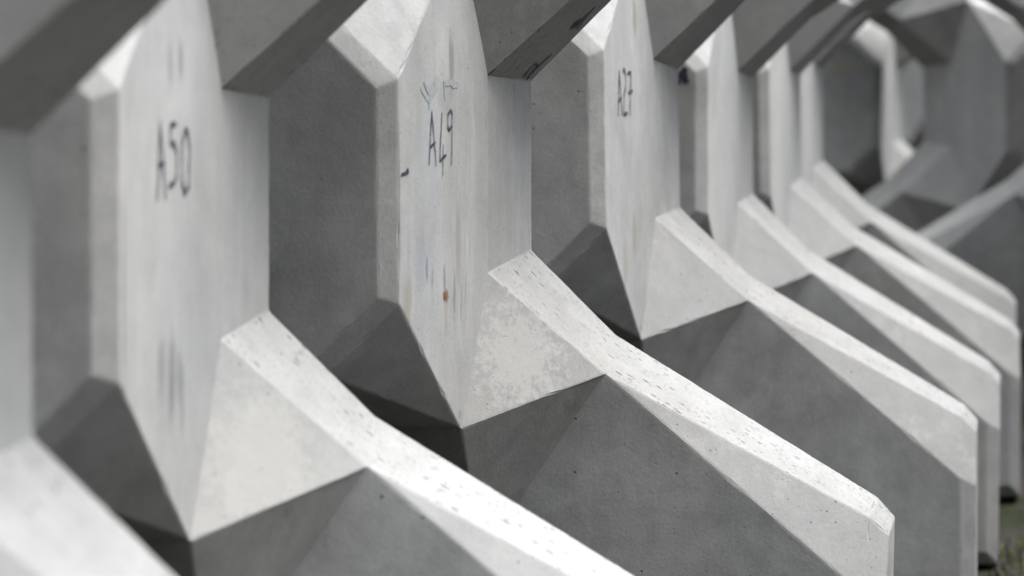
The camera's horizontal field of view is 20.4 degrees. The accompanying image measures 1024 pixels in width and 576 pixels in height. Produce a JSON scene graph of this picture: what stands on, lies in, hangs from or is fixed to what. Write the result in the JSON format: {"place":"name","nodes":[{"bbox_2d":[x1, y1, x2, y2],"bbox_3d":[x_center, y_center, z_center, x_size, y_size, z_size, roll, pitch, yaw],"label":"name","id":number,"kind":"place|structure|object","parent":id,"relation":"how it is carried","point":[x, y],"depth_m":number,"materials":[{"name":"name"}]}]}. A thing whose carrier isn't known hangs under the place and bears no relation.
{"place":"outdoors","nodes":[
{"label":"outdoors","id":0,"kind":"place"},
{"bbox_2d":[0,0,173,575],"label":"breakwater block","id":1,"kind":"object","parent":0,"point":[57,518],"depth_m":3.14,"materials":[{"name":"concrete"}]},
{"bbox_2d":[31,0,632,575],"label":"breakwater block","id":2,"kind":"object","parent":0,"point":[199,408],"depth_m":4.25,"materials":[{"name":"concrete"}]},
{"bbox_2d":[269,0,894,575],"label":"breakwater block","id":3,"kind":"object","parent":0,"point":[423,294],"depth_m":5.48,"materials":[{"name":"concrete"}]},
{"bbox_2d":[531,0,977,575],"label":"breakwater block","id":4,"kind":"object","parent":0,"point":[627,248],"depth_m":6.91,"materials":[{"name":"concrete"}]},
{"bbox_2d":[823,21,912,196],"bbox_3d":[1.388,-0.902,13.931,2.599,2.599,1.034,0,5,-2],"label":"breakwater block","id":5,"kind":"object","parent":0,"point":[866,148],"depth_m":13.44,"materials":[{"name":"concrete"}]},
{"bbox_2d":[800,0,1015,325],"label":"breakwater block","id":6,"kind":"object","parent":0,"point":[834,189],"depth_m":10.59,"materials":[{"name":"concrete"}]},
{"bbox_2d":[901,58,923,151],"bbox_3d":[3.786,-1.723,24.149,2.599,2.599,1.034,-1,5,-1],"label":"breakwater block","id":7,"kind":"object","parent":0,"point":[912,127],"depth_m":23.96,"materials":[{"name":"concrete"}]},
{"bbox_2d":[861,0,1023,233],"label":"breakwater block","id":8,"kind":"object","parent":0,"point":[967,56],"depth_m":12.93,"materials":[{"name":"concrete"}]},
{"bbox_2d":[917,0,1023,383],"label":"breakwater block","id":9,"kind":"object","parent":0,"point":[982,234],"depth_m":12.11,"materials":[{"name":"concrete"}]},
{"bbox_2d":[977,381,1023,575],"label":"ground","id":10,"kind":"structure","parent":0,"point":[1011,515],"depth_m":9.23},
{"bbox_2d":[678,0,999,564],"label":"breakwater block","id":11,"kind":"object","parent":10,"relation":"on","point":[734,218],"depth_m":8.23,"materials":[{"name":"concrete"}]},
{"bbox_2d":[753,0,1020,497],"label":"breakwater block","id":12,"kind":"object","parent":10,"relation":"on","point":[799,206],"depth_m":9.48,"materials":[{"name":"concrete"}]},
{"bbox_2d":[987,531,1023,575],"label":"grass","id":13,"kind":"structure","parent":0,"point":[1010,555],"depth_m":8.50,"materials":[{"name":"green plant"}]}
]}

